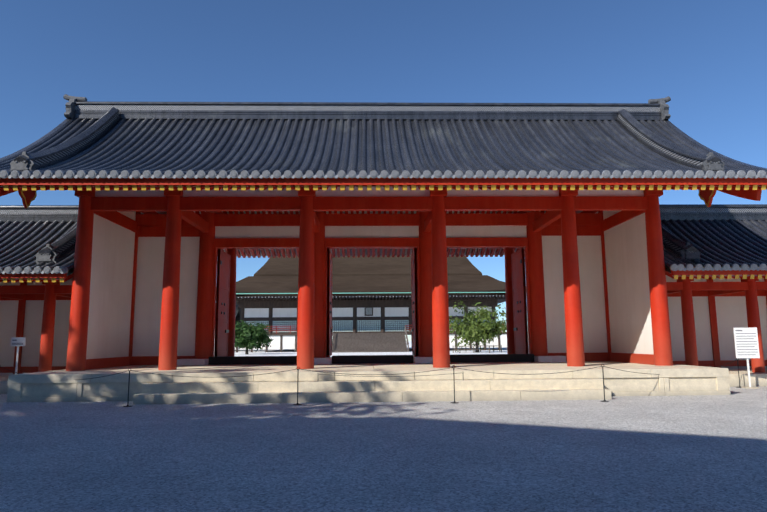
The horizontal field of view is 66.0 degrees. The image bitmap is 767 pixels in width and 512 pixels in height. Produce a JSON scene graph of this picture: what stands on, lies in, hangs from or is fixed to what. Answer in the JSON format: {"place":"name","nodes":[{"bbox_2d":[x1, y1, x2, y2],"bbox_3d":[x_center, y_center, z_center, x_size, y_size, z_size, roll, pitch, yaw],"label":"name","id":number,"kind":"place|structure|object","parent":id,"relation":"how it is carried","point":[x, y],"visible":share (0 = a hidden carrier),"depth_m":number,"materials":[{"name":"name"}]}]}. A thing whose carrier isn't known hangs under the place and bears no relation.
{"place":"outdoors","nodes":[
{"label":"outdoors","id":0,"kind":"place"},
{"bbox_2d":[3,270,63,282],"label":"rafter ends","id":1,"kind":"object","parent":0,"point":[36,280],"visible":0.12,"depth_m":15.49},
{"bbox_2d":[0,266,67,273],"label":"eave tiles","id":2,"kind":"object","parent":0,"point":[38,270],"visible":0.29,"depth_m":15.35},
{"bbox_2d":[0,278,72,366],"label":"corridor wall","id":3,"kind":"structure","parent":0,"point":[32,326],"depth_m":18.79,"materials":[{"name":"white paint"}]},
{"bbox_2d":[0,270,72,281],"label":"eaves","id":4,"kind":"object","parent":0,"point":[39,275],"visible":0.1,"depth_m":15.45,"materials":[{"name":"red wood"}]},
{"bbox_2d":[0,268,72,279],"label":"roof soffit boards","id":5,"kind":"object","parent":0,"point":[68,272],"visible":0.07,"depth_m":15.52,"materials":[{"name":"red wood"}]},
{"bbox_2d":[0,220,76,270],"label":"roof tiles","id":6,"kind":"object","parent":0,"point":[35,236],"visible":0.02,"depth_m":18.36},
{"bbox_2d":[35,226,76,263],"bbox_3d":[-9.326,-0.378,19.268,0.649,2.165,6.332,0,-8,-2],"label":"roof ridge ornament","id":7,"kind":"object","parent":6,"relation":"on","point":[54,251],"visible":0.4,"depth_m":16.52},
{"bbox_2d":[0,205,78,221],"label":"roof ridge","id":8,"kind":"structure","parent":0,"point":[42,213],"depth_m":19.19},
{"bbox_2d":[38,284,55,371],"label":"corridor columns","id":9,"kind":"structure","parent":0,"point":[47,339],"depth_m":16.68,"materials":[{"name":"red wood"}]},
{"bbox_2d":[63,94,670,120],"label":"roof ridge","id":10,"kind":"structure","parent":0,"point":[84,108],"depth_m":19.97,"materials":[{"name":"grey tile"}]},
{"bbox_2d":[73,187,662,369],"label":"wooden beams","id":11,"kind":"structure","parent":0,"point":[151,222],"depth_m":18.68,"materials":[{"name":"red wood"}]},
{"bbox_2d":[214,248,528,356],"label":"gate doors","id":12,"kind":"structure","parent":11,"relation":"attached to","point":[518,290],"depth_m":19.75,"materials":[{"name":"red wood"}]},
{"bbox_2d":[220,259,521,332],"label":"gate door fittings","id":13,"kind":"object","parent":12,"relation":"attached to","point":[515,329],"visible":0.21,"depth_m":20.02,"materials":[{"name":"metal"}]},
{"bbox_2d":[254,255,481,275],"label":"roof","id":14,"kind":"structure","parent":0,"point":[368,266],"depth_m":80.59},
{"bbox_2d":[86,187,653,358],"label":"wall","id":15,"kind":"structure","parent":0,"point":[109,318],"depth_m":18.82,"materials":[{"name":"white paint"}]},
{"bbox_2d":[236,275,505,295],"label":"roof","id":16,"kind":"structure","parent":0,"point":[364,285],"depth_m":75.82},
{"bbox_2d":[0,189,761,207],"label":"gate bargeboards","id":17,"kind":"object","parent":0,"point":[706,196],"visible":0.15,"depth_m":15.82,"materials":[{"name":"red wood"}]},
{"bbox_2d":[0,118,766,174],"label":"roof tiles","id":18,"kind":"object","parent":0,"point":[367,144],"depth_m":18.16,"materials":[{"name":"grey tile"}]},
{"bbox_2d":[10,107,726,170],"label":"gate roof ridges","id":19,"kind":"object","parent":18,"relation":"on","point":[110,119],"visible":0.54,"depth_m":16.65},
{"bbox_2d":[0,341,766,511],"bbox_3d":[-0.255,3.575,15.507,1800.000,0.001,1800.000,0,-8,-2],"label":"ground","id":20,"kind":"structure","parent":0,"point":[692,453],"depth_m":6.92,"materials":[{"name":"grey gravel"}]},
{"bbox_2d":[0,373,12,393],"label":"stone base","id":21,"kind":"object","parent":20,"relation":"on","point":[3,383],"depth_m":15.82,"materials":[{"name":"stone"}]},
{"bbox_2d":[10,337,25,373],"bbox_3d":[-9.921,2.955,15.951,0.360,1.500,0.066,1,-8,-11],"label":"sign","id":22,"kind":"object","parent":21,"relation":"on","point":[18,341],"visible":0.92,"depth_m":16.00,"materials":[{"name":"white"}]},
{"bbox_2d":[0,280,71,373],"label":"corridor beams","id":23,"kind":"structure","parent":21,"relation":"on","point":[22,292],"depth_m":18.56,"materials":[{"name":"red wood"}]},
{"bbox_2d":[123,368,131,406],"bbox_3d":[-5.398,2.781,12.502,0.180,0.797,0.180,0,-8,-2],"label":"stanchion","id":24,"kind":"object","parent":20,"relation":"on","point":[128,391],"visible":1,"depth_m":12.48,"materials":[{"name":"black metal"}]},
{"bbox_2d":[235,320,272,353],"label":"tree","id":25,"kind":"object","parent":20,"relation":"on","point":[251,336],"depth_m":61.94,"materials":[{"name":"green plant"}]},
{"bbox_2d":[293,367,301,404],"bbox_3d":[-1.829,2.767,12.599,0.180,0.797,0.180,0,-8,-2],"label":"stanchion","id":26,"kind":"object","parent":20,"relation":"on","point":[297,388],"visible":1,"depth_m":12.58,"materials":[{"name":"black metal"}]},
{"bbox_2d":[6,361,730,404],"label":"gate platform","id":27,"kind":"structure","parent":20,"relation":"on","point":[209,384],"depth_m":13.63,"materials":[{"name":"stone"}]},
{"bbox_2d":[66,195,672,370],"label":"columns","id":28,"kind":"structure","parent":27,"relation":"on","point":[434,325],"depth_m":15.95,"materials":[{"name":"red wood"}]},
{"bbox_2d":[208,354,534,364],"bbox_3d":[-0.349,3.316,18.947,10.376,0.250,0.340,0,-8,-2],"label":"gate threshold","id":29,"kind":"object","parent":27,"relation":"on","point":[341,359],"visible":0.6,"depth_m":18.78,"materials":[{"name":"black wood"}]},
{"bbox_2d":[177,356,565,365],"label":"gate door base blocks","id":30,"kind":"structure","parent":27,"relation":"on","point":[325,360],"depth_m":18.40,"materials":[{"name":"grey stone"}]},
{"bbox_2d":[235,295,506,351],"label":"building wall","id":31,"kind":"structure","parent":20,"relation":"on","point":[365,302],"depth_m":77.16,"materials":[{"name":"white paint"}]},
{"bbox_2d":[244,319,491,331],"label":"shishinden shitomi","id":32,"kind":"object","parent":31,"relation":"attached to","point":[367,325],"visible":0.31,"depth_m":77.25,"materials":[{"name":"grey wood"}]},
{"bbox_2d":[366,308,371,314],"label":"framed plaque","id":33,"kind":"object","parent":31,"relation":"attached to","point":[368,311],"visible":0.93,"depth_m":77.07,"materials":[{"name":"grey"}]},
{"bbox_2d":[332,325,408,352],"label":"shishinden stairs","id":34,"kind":"structure","parent":31,"relation":"attached to","point":[369,342],"depth_m":71.43,"materials":[{"name":"wood"}]},
{"bbox_2d":[237,295,503,299],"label":"rafters","id":35,"kind":"object","parent":31,"relation":"attached to","point":[363,296],"visible":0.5,"depth_m":73.92,"materials":[{"name":"wood"}]},
{"bbox_2d":[236,292,505,293],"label":"roof eave","id":36,"kind":"object","parent":31,"relation":"attached to","point":[373,292],"visible":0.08,"depth_m":73.43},
{"bbox_2d":[264,324,503,333],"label":"railing","id":37,"kind":"object","parent":31,"relation":"attached to","point":[276,328],"visible":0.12,"depth_m":74.47,"materials":[{"name":"red wood"}]},
{"bbox_2d":[450,365,458,402],"bbox_3d":[1.520,2.755,12.691,0.180,0.797,0.180,0,-8,-2],"label":"stanchion","id":38,"kind":"object","parent":20,"relation":"on","point":[454,386],"visible":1,"depth_m":12.67,"materials":[{"name":"black metal"}]},
{"bbox_2d":[0,359,737,379],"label":"barrier ropes","id":39,"kind":"object","parent":38,"relation":"attached to","point":[377,374],"visible":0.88,"depth_m":12.76,"materials":[{"name":"grey"}]},
{"bbox_2d":[453,345,501,352],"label":"fence","id":40,"kind":"object","parent":20,"relation":"on","point":[473,349],"visible":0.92,"depth_m":61.48,"materials":[{"name":"brown wood"}]},
{"bbox_2d":[449,301,506,351],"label":"cherry tree","id":41,"kind":"object","parent":20,"relation":"on","point":[473,331],"depth_m":62.72,"materials":[{"name":"green plant"}]},
{"bbox_2d":[601,364,608,401],"bbox_3d":[4.769,2.743,12.779,0.180,0.797,0.180,0,-8,-2],"label":"stanchion","id":42,"kind":"object","parent":20,"relation":"on","point":[604,400],"visible":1,"depth_m":12.77,"materials":[{"name":"black metal"}]},
{"bbox_2d":[736,358,741,387],"bbox_3d":[9.682,3.178,16.082,0.180,0.797,0.180,0,-8,-2],"label":"stanchion","id":43,"kind":"object","parent":20,"relation":"on","point":[738,374],"visible":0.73,"depth_m":16.07,"materials":[{"name":"black metal"}]},
{"bbox_2d":[721,366,766,386],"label":"stone base","id":44,"kind":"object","parent":20,"relation":"on","point":[758,379],"depth_m":16.37,"materials":[{"name":"stone"}]},
{"bbox_2d":[666,277,766,367],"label":"corridor beams","id":45,"kind":"structure","parent":44,"relation":"on","point":[710,288],"depth_m":19.17,"materials":[{"name":"red wood"}]},
{"bbox_2d":[665,267,766,278],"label":"corridor east roof rafters","id":46,"kind":"object","parent":45,"relation":"on","point":[719,272],"visible":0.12,"depth_m":15.96,"materials":[{"name":"red wood"}]},
{"bbox_2d":[665,266,764,275],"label":"roof soffit boards","id":47,"kind":"object","parent":46,"relation":"on","point":[668,269],"visible":0.07,"depth_m":16.03,"materials":[{"name":"red wood"}]},
{"bbox_2d":[674,267,766,278],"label":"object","id":48,"kind":"object","parent":46,"relation":"attached to","point":[721,276],"visible":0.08,"depth_m":15.99,"materials":[{"name":"yellow paint"}]},
{"bbox_2d":[680,281,764,372],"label":"columns","id":49,"kind":"structure","parent":44,"relation":"on","point":[690,344],"depth_m":17.21,"materials":[{"name":"red wood"}]},
{"bbox_2d":[733,327,759,388],"bbox_3d":[9.834,2.747,15.946,0.580,1.610,0.360,-2,-8,10],"label":"sign","id":50,"kind":"object","parent":20,"relation":"on","point":[746,343],"visible":1,"depth_m":15.95,"materials":[{"name":"white"}]},
{"bbox_2d":[0,178,766,257],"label":"gate roof rafters","id":51,"kind":"object","parent":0,"point":[743,182],"visible":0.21,"depth_m":13.98,"materials":[{"name":"red wood"}]},
{"bbox_2d":[0,186,720,255],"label":"gate roof soffit boards","id":52,"kind":"object","parent":51,"relation":"on","point":[365,212],"visible":0.02,"depth_m":22.85,"materials":[{"name":"wood"}]},
{"bbox_2d":[3,177,765,257],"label":"rafter ends","id":53,"kind":"object","parent":51,"relation":"attached to","point":[342,187],"visible":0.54,"depth_m":13.93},
{"bbox_2d":[0,170,766,178],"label":"eave tiles","id":54,"kind":"object","parent":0,"point":[383,174],"visible":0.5,"depth_m":13.79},
{"bbox_2d":[0,118,766,169],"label":"gate roof verge tiles","id":55,"kind":"object","parent":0,"point":[67,120],"visible":0.17,"depth_m":17.86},
{"bbox_2d":[0,0,766,340],"label":"sky","id":56,"kind":"structure","parent":0,"point":[709,57],"materials":[{"name":"blue"}]},
{"bbox_2d":[659,204,766,220],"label":"roof ridge","id":57,"kind":"structure","parent":0,"point":[704,212],"depth_m":19.79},
{"bbox_2d":[661,219,766,267],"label":"corridor roof tiles","id":58,"kind":"object","parent":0,"point":[749,257],"visible":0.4,"depth_m":18.13,"materials":[{"name":"grey tile"}]},
{"bbox_2d":[661,226,700,260],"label":"corridor roof ridges","id":59,"kind":"object","parent":58,"relation":"on","point":[680,248],"visible":0.42,"depth_m":16.97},
{"bbox_2d":[666,275,766,360],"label":"corridor wall","id":60,"kind":"structure","parent":0,"point":[731,312],"depth_m":19.40,"materials":[{"name":"white paint"}]},
{"bbox_2d":[670,263,766,270],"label":"eave tiles","id":61,"kind":"object","parent":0,"point":[716,267],"visible":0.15,"depth_m":15.84,"materials":[{"name":"grey tile"}]}
]}

